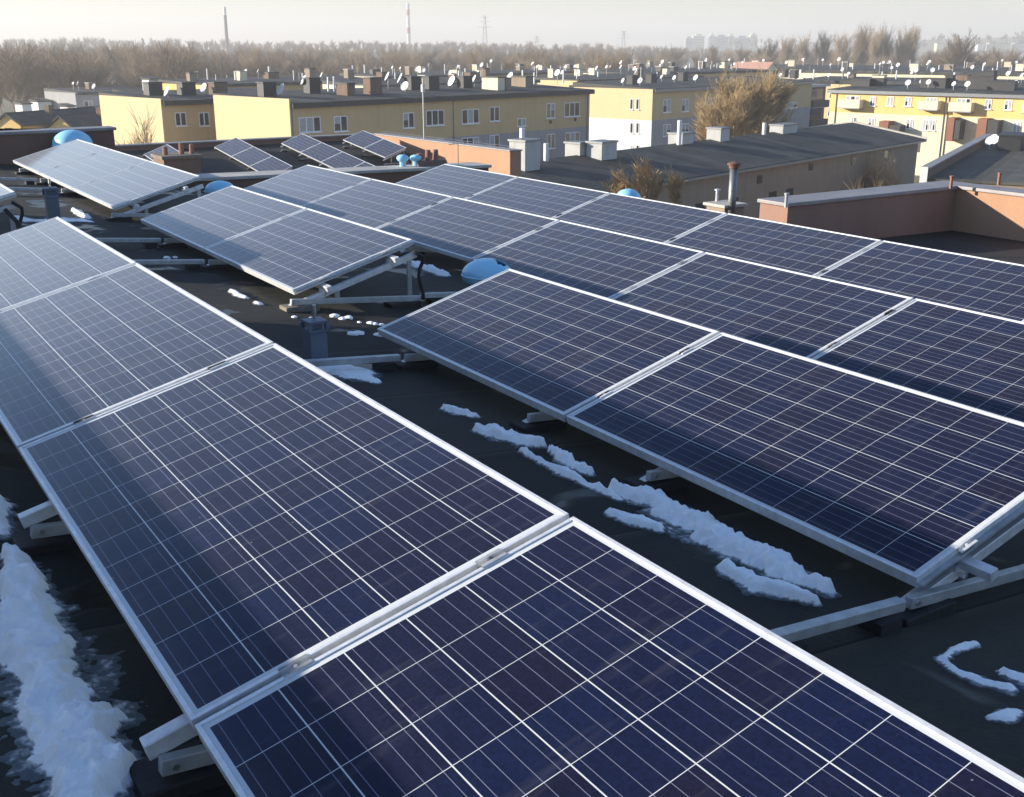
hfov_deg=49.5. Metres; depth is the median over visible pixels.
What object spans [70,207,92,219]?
snow patch
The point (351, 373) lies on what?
snow patch
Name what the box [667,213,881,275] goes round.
solar panel
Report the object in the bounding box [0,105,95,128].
house
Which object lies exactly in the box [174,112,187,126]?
window
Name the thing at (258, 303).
snow patch
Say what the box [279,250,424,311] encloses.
panel mount
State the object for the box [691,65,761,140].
bare willow
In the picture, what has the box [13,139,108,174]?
solar panel
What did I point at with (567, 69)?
apartment block
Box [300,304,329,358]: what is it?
vent post
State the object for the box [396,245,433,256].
panel mount
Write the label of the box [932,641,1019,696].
snow patch
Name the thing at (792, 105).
window
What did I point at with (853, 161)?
window
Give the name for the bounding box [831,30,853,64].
bare poplar
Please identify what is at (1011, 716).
snow patch
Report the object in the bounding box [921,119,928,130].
window
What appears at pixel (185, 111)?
apartment block
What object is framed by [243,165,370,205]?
solar panel
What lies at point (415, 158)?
bulb vent
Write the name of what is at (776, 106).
bare willow
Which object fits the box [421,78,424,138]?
aerial mast
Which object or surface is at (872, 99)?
window
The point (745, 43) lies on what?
tower block
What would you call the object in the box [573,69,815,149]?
apartment block
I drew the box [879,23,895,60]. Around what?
bare poplar
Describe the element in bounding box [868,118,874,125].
window
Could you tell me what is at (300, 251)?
solar panel
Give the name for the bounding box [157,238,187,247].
panel mount
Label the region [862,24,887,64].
bare poplar
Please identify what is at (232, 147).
solar panel
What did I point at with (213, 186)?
dome vent
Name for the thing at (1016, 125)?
window
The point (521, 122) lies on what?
window
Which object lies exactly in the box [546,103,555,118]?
window
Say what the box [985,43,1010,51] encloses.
building
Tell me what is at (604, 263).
solar panel
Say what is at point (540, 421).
panel mount
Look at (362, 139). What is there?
solar panel
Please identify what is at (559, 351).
solar panel
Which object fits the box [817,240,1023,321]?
solar panel
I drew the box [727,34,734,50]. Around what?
tower block
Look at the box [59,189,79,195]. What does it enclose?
panel mount
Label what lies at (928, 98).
window
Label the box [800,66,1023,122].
apartment block
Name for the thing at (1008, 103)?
window
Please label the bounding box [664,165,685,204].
bare bush
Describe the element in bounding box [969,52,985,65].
bare tree
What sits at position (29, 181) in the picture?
tie rail
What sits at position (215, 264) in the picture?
panel mount
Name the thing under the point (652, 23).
sky
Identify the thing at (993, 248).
raised roof
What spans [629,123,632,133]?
window
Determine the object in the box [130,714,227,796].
panel mount
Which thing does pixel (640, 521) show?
snow patch
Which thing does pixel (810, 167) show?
window
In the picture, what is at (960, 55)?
bare tree
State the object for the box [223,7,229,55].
chimney stack
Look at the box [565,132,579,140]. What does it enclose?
window
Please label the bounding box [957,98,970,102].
window
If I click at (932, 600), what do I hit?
panel mount
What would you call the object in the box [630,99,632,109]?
window
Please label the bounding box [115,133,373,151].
parapet wall
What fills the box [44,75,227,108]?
apartment block
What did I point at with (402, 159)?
bulb vent
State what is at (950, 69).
apartment block
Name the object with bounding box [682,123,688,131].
window
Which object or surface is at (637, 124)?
window
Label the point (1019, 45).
building
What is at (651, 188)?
bare bush
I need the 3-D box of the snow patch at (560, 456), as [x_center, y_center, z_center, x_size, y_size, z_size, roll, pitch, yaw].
[0.245,0.271,4.899,0.120,0.068,0.376,-11,21,-31]
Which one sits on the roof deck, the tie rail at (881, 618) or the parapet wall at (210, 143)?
the tie rail at (881, 618)
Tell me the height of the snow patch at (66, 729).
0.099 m
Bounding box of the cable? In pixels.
[3,208,22,228]
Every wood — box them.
[0,39,1023,113]
[716,32,1023,54]
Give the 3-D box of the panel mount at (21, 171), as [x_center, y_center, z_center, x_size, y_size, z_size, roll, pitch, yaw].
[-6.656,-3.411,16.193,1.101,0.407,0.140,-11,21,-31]
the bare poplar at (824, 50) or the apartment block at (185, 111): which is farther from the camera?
the bare poplar at (824, 50)
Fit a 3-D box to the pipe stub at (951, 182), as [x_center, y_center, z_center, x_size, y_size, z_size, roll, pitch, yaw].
[5.924,-2.918,14.989,0.060,0.170,0.057,-11,21,-31]
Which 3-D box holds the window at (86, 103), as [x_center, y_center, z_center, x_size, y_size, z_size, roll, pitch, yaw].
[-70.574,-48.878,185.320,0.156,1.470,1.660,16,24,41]
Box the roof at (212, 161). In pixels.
[120,141,411,173]
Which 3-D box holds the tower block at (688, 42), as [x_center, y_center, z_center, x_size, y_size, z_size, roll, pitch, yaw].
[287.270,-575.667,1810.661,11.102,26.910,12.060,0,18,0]
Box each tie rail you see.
[0,177,37,184]
[8,187,58,190]
[96,238,160,247]
[133,259,204,270]
[304,354,400,371]
[419,292,456,303]
[770,596,905,651]
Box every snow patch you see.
[0,494,21,539]
[0,543,147,796]
[7,215,94,223]
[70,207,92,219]
[228,289,249,298]
[252,301,264,305]
[317,365,383,383]
[403,260,450,276]
[438,404,481,418]
[469,423,547,448]
[517,447,623,502]
[547,444,596,476]
[603,507,666,533]
[608,478,841,598]
[713,558,822,606]
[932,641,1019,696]
[984,708,1023,724]
[995,666,1023,689]
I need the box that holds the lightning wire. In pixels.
[381,131,510,146]
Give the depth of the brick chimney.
27.51 m
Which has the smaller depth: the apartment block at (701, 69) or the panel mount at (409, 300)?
the panel mount at (409, 300)
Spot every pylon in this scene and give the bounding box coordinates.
[482,15,487,45]
[619,31,627,49]
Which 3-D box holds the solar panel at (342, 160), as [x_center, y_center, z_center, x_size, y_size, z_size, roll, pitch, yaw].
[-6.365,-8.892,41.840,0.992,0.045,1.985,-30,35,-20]
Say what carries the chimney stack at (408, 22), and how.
on the ground
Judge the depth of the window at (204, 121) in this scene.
100.07 m
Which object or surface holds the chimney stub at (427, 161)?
on the parapet wall at (394, 173)
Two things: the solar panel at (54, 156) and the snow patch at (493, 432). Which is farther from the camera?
the solar panel at (54, 156)
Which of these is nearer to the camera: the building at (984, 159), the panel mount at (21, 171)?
the panel mount at (21, 171)
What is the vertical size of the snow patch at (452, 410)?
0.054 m
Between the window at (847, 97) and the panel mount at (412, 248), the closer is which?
the panel mount at (412, 248)
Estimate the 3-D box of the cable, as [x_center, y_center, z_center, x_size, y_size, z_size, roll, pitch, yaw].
[-3.857,-1.268,8.681,0.234,0.431,0.092,15,23,39]
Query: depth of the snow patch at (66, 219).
11.43 m
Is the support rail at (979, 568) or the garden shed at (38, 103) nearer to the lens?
the support rail at (979, 568)
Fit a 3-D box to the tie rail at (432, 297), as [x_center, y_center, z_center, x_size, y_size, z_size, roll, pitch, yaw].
[-0.229,-0.797,8.698,1.103,0.184,0.100,-11,21,-31]
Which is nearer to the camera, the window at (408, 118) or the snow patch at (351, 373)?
the snow patch at (351, 373)
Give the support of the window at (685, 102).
in the apartment block at (632, 111)
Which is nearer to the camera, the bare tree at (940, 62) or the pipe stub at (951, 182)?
the pipe stub at (951, 182)
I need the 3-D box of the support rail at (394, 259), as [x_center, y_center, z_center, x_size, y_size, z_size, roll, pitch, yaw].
[-1.944,-1.531,9.715,0.047,0.044,4.120,-11,21,-31]
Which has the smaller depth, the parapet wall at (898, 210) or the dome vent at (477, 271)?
the dome vent at (477, 271)
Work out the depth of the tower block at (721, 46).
1804.20 m
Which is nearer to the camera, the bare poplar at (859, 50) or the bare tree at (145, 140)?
the bare tree at (145, 140)
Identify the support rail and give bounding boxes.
[130,203,139,207]
[178,185,188,190]
[315,283,332,291]
[382,254,399,262]
[955,555,997,581]
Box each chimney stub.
[412,149,446,166]
[703,200,747,215]
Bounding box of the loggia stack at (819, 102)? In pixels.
[809,84,830,126]
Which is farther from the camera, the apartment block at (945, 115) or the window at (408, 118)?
the apartment block at (945, 115)
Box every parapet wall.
[0,126,116,164]
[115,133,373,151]
[185,162,491,188]
[373,133,522,176]
[757,182,957,238]
[929,180,1023,241]
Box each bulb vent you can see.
[396,154,408,166]
[410,154,421,165]
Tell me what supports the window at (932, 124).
in the apartment block at (945, 115)
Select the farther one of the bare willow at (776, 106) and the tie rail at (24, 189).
the bare willow at (776, 106)
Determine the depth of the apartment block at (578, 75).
181.82 m
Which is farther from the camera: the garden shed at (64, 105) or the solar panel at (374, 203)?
the garden shed at (64, 105)
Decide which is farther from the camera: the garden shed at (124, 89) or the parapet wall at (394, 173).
the garden shed at (124, 89)
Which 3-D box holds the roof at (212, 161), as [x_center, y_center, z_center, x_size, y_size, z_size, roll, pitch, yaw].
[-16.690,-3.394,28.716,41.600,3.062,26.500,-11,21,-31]
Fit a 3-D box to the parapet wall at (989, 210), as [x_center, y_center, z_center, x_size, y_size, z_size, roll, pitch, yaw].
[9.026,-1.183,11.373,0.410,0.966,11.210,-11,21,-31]
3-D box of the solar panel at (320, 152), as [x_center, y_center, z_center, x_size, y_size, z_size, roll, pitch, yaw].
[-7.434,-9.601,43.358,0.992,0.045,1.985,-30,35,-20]
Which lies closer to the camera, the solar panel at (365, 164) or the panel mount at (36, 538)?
the panel mount at (36, 538)
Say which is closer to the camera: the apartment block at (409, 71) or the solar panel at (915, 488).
the solar panel at (915, 488)
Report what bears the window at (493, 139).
in the apartment block at (499, 111)
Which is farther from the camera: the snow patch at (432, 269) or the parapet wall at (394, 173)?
the parapet wall at (394, 173)
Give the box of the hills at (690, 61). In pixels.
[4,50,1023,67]
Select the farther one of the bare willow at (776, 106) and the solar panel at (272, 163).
the bare willow at (776, 106)
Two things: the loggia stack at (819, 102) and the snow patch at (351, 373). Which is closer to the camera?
the snow patch at (351, 373)
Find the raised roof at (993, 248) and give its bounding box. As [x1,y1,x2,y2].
[874,230,1023,264]
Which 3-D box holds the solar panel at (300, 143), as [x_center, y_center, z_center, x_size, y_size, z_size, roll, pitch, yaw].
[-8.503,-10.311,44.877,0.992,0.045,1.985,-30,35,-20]
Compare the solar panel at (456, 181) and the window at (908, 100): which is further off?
the window at (908, 100)
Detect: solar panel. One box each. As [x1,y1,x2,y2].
[0,183,16,201]
[0,216,135,310]
[0,263,273,455]
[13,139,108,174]
[18,343,568,734]
[39,149,148,190]
[72,161,200,209]
[140,185,306,252]
[144,144,178,160]
[194,516,1023,796]
[204,208,413,294]
[214,138,252,156]
[231,146,271,166]
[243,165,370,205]
[249,156,292,170]
[281,134,320,152]
[300,142,342,162]
[303,179,452,227]
[321,152,364,167]
[343,131,383,148]
[355,162,373,166]
[364,139,405,157]
[376,197,558,261]
[377,268,719,421]
[394,164,517,198]
[466,177,609,217]
[472,220,703,298]
[553,193,726,242]
[566,332,1023,587]
[611,252,913,358]
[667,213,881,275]
[811,298,1023,421]
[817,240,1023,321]
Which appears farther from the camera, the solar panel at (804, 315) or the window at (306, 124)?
the window at (306, 124)
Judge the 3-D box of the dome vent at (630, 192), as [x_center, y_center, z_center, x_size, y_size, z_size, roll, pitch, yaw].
[1.603,-2.638,15.406,0.414,0.535,0.414,-11,21,-31]
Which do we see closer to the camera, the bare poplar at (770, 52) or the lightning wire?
the lightning wire
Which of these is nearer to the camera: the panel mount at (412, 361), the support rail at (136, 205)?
the panel mount at (412, 361)
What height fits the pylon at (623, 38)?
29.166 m
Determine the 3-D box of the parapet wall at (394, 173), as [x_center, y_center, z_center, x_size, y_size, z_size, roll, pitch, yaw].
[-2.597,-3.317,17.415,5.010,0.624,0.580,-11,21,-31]
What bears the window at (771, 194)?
in the building at (779, 159)
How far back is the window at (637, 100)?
136.72 m
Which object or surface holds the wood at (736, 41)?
on the ground
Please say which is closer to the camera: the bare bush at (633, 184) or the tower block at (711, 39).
the bare bush at (633, 184)
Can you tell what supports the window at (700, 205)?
in the building at (779, 159)
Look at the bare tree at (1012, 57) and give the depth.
333.94 m
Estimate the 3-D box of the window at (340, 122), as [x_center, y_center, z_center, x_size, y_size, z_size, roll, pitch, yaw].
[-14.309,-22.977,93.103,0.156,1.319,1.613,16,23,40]
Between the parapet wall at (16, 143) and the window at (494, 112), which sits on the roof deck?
the parapet wall at (16, 143)
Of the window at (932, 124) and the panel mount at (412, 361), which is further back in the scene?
the window at (932, 124)
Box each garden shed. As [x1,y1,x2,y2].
[13,101,32,111]
[29,98,52,110]
[58,103,76,108]
[112,88,142,91]
[140,76,163,85]
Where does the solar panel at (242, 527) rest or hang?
on the support rail
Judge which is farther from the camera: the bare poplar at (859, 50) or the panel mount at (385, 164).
the bare poplar at (859, 50)
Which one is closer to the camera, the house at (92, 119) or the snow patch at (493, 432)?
the snow patch at (493, 432)
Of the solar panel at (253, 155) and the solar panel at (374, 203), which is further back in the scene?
the solar panel at (253, 155)
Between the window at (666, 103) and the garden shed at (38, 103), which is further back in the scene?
the garden shed at (38, 103)
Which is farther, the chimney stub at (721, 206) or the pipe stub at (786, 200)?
the chimney stub at (721, 206)
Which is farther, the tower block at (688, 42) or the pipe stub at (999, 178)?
the tower block at (688, 42)
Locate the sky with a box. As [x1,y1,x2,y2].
[0,0,1023,48]
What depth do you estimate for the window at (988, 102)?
122.66 m
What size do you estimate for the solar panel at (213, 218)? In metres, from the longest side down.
1.984 x 0.992 x 0.045 m
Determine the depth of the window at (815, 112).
170.05 m
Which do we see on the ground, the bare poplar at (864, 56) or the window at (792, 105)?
the bare poplar at (864, 56)
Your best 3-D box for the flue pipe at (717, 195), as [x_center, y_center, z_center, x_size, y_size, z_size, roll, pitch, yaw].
[3.116,-3.090,16.866,0.100,0.194,0.100,-11,21,-31]
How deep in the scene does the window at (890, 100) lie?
129.66 m
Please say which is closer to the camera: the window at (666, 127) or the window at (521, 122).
the window at (521, 122)
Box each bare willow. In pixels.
[685,64,797,136]
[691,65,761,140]
[723,70,801,132]
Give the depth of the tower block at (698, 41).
1803.67 m
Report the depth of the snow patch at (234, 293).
8.13 m
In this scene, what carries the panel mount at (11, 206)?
on the roof deck
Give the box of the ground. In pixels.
[0,48,919,182]
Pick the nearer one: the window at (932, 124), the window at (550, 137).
the window at (550, 137)
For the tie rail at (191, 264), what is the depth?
9.04 m
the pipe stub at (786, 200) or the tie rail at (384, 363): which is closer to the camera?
the tie rail at (384, 363)
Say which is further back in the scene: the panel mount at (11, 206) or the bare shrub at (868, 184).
the bare shrub at (868, 184)
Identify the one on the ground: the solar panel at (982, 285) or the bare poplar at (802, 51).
the bare poplar at (802, 51)
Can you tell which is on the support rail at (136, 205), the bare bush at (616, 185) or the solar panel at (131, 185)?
the solar panel at (131, 185)
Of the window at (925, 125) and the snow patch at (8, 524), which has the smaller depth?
the snow patch at (8, 524)
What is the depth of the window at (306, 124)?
90.82 m
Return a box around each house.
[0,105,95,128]
[45,107,101,127]
[732,60,779,77]
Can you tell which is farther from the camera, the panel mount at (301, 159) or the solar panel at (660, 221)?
the panel mount at (301, 159)
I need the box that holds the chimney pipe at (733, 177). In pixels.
[727,161,740,213]
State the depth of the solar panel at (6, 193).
8.75 m
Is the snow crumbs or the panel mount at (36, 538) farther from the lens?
the snow crumbs
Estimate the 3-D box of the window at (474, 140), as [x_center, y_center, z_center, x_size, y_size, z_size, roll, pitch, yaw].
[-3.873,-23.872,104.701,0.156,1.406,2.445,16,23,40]
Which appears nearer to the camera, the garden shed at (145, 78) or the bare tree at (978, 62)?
the garden shed at (145, 78)
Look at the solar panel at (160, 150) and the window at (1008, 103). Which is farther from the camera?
the window at (1008, 103)
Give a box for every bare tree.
[115,103,157,143]
[935,51,953,65]
[937,27,979,65]
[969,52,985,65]
[988,56,1007,65]
[993,51,1023,65]
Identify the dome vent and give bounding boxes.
[52,130,92,146]
[204,181,231,194]
[461,258,509,285]
[617,189,640,197]
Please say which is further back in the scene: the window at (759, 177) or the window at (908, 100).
the window at (908, 100)
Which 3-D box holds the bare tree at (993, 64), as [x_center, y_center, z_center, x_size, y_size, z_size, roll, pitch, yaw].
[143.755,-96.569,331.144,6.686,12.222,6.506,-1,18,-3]
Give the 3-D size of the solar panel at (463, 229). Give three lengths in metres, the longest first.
1.984 x 0.992 x 0.045 m
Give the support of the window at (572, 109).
in the apartment block at (499, 111)
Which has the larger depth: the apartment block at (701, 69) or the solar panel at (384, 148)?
the apartment block at (701, 69)
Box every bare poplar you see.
[750,41,767,59]
[762,38,778,63]
[776,35,796,63]
[795,30,811,64]
[810,29,833,64]
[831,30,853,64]
[850,23,868,64]
[853,20,874,64]
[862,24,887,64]
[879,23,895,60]
[887,24,913,64]
[903,23,921,64]
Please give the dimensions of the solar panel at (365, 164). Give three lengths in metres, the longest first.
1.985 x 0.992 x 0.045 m
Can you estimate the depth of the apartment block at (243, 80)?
154.12 m
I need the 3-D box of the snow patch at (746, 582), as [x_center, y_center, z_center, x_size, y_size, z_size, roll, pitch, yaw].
[0.845,0.625,3.762,0.225,0.069,0.414,-11,21,-31]
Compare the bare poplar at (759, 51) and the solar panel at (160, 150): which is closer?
the solar panel at (160, 150)
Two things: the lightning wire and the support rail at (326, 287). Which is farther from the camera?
the lightning wire
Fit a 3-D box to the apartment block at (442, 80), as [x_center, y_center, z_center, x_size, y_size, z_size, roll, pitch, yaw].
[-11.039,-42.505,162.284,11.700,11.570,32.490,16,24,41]
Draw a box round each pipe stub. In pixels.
[784,193,788,207]
[949,175,953,188]
[997,172,1001,184]
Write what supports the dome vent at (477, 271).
on the roof deck
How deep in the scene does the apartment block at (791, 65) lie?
261.06 m
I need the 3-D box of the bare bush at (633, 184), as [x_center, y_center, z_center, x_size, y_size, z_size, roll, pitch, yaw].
[4.425,-3.439,41.243,2.101,10.810,1.072,-10,20,-28]
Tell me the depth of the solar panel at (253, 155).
42.84 m
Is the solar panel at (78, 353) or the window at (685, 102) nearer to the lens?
the solar panel at (78, 353)
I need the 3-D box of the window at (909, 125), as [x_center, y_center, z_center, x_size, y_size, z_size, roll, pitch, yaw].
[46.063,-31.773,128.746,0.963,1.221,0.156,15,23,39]
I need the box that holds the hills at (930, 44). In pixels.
[800,37,1023,55]
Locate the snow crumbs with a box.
[163,256,490,424]
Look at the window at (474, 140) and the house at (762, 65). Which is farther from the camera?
the house at (762, 65)
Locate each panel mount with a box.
[0,200,23,230]
[11,501,78,554]
[15,168,34,174]
[35,178,56,185]
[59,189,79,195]
[105,184,203,220]
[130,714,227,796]
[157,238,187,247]
[200,259,233,269]
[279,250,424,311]
[298,154,311,160]
[382,149,406,165]
[395,353,438,369]
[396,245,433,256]
[509,411,566,432]
[624,467,689,491]
[884,513,1023,627]
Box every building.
[508,120,926,217]
[919,131,1023,188]
[934,43,945,52]
[974,43,984,51]
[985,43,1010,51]
[1010,43,1022,51]
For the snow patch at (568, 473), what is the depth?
4.70 m
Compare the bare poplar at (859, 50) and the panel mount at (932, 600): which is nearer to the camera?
the panel mount at (932, 600)
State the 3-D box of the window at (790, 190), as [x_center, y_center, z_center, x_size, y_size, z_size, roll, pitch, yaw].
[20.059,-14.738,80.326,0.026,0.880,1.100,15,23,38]
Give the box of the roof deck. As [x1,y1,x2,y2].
[0,164,1023,796]
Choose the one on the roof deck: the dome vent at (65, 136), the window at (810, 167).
the dome vent at (65, 136)
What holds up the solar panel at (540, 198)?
on the support rail
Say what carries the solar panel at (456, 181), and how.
on the support rail
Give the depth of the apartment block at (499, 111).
100.94 m
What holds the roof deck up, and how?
on the apartment block
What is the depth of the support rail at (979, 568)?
3.64 m
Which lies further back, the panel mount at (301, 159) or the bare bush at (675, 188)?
the panel mount at (301, 159)
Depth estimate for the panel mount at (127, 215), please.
11.91 m
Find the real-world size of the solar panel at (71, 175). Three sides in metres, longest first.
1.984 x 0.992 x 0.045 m
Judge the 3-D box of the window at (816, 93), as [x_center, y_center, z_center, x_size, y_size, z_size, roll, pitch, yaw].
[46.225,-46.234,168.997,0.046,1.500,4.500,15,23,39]
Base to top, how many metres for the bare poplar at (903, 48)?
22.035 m
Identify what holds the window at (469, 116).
in the apartment block at (499, 111)
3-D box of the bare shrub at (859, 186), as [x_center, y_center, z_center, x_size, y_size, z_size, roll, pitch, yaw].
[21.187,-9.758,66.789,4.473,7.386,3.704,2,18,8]
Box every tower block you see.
[684,36,692,53]
[692,34,704,53]
[708,33,714,48]
[714,35,728,52]
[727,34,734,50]
[734,36,749,51]
[749,33,757,51]
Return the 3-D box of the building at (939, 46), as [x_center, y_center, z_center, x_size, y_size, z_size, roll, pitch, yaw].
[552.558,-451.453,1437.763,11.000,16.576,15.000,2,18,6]
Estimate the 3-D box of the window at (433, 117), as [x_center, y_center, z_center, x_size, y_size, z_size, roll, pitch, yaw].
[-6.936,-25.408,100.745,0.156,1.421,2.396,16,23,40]
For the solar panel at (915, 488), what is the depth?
4.39 m
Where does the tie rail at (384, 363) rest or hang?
on the roof deck
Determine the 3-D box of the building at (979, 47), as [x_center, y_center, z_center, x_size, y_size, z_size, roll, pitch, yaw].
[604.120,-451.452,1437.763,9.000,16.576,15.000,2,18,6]
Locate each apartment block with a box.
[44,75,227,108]
[99,82,256,144]
[158,66,362,90]
[213,69,594,158]
[322,67,539,88]
[339,59,547,78]
[516,59,667,74]
[535,65,703,86]
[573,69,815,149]
[583,58,767,76]
[728,58,1017,78]
[797,58,1023,79]
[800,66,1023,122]
[827,70,1023,175]
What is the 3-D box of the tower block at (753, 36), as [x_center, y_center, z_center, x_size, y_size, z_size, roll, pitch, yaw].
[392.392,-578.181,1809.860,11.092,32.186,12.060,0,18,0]
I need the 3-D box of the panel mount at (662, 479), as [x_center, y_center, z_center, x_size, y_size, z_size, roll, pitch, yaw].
[0.972,0.188,4.894,1.101,0.407,0.140,-11,21,-31]
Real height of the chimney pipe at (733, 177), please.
0.978 m
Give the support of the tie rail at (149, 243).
on the roof deck
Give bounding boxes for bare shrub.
[843,173,893,189]
[861,149,893,187]
[862,153,903,186]
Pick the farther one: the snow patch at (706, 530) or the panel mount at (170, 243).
the panel mount at (170, 243)
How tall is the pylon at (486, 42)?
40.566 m
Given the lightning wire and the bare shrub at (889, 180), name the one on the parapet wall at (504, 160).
the lightning wire
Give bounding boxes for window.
[84,101,92,105]
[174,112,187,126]
[198,112,210,126]
[298,116,321,133]
[333,116,349,132]
[402,112,414,128]
[425,110,445,126]
[461,109,480,124]
[462,137,478,143]
[489,106,500,121]
[489,134,499,146]
[517,118,526,126]
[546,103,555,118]
[547,134,555,149]
[563,102,580,117]
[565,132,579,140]
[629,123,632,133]
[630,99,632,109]
[635,123,638,133]
[636,99,638,109]
[663,99,671,112]
[663,124,670,136]
[681,99,688,111]
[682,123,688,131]
[695,203,704,208]
[757,175,762,183]
[769,191,776,196]
[786,188,793,195]
[789,102,796,108]
[808,162,812,170]
[810,108,821,118]
[811,89,822,99]
[846,96,859,99]
[851,157,855,164]
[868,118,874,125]
[869,96,875,106]
[886,96,893,106]
[903,97,911,106]
[906,119,913,129]
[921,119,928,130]
[926,97,937,100]
[929,119,935,131]
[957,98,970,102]
[983,99,991,109]
[1003,100,1012,110]
[1012,122,1020,131]
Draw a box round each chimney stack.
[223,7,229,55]
[406,3,410,46]
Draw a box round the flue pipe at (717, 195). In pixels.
[715,188,720,200]
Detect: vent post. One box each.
[42,179,60,219]
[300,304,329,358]
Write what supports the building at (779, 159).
on the ground
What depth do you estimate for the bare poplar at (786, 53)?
391.29 m
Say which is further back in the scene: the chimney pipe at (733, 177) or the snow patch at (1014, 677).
the chimney pipe at (733, 177)
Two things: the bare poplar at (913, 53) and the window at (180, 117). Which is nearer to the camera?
the window at (180, 117)
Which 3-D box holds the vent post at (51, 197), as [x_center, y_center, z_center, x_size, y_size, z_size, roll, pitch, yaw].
[-4.601,-1.962,11.115,0.139,0.466,0.139,-11,21,-31]
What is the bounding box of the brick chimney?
[150,143,202,173]
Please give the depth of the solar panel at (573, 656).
2.14 m
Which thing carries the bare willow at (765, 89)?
on the ground
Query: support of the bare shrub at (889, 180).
on the ground
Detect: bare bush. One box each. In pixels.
[599,170,630,193]
[609,160,665,198]
[630,153,666,200]
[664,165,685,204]
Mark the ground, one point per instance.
(8, 107)
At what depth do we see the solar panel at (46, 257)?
6.32 m
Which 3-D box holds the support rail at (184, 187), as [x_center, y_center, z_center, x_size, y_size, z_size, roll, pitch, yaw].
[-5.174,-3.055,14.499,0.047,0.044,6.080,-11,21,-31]
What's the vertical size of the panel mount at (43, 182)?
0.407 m
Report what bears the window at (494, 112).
in the apartment block at (499, 111)

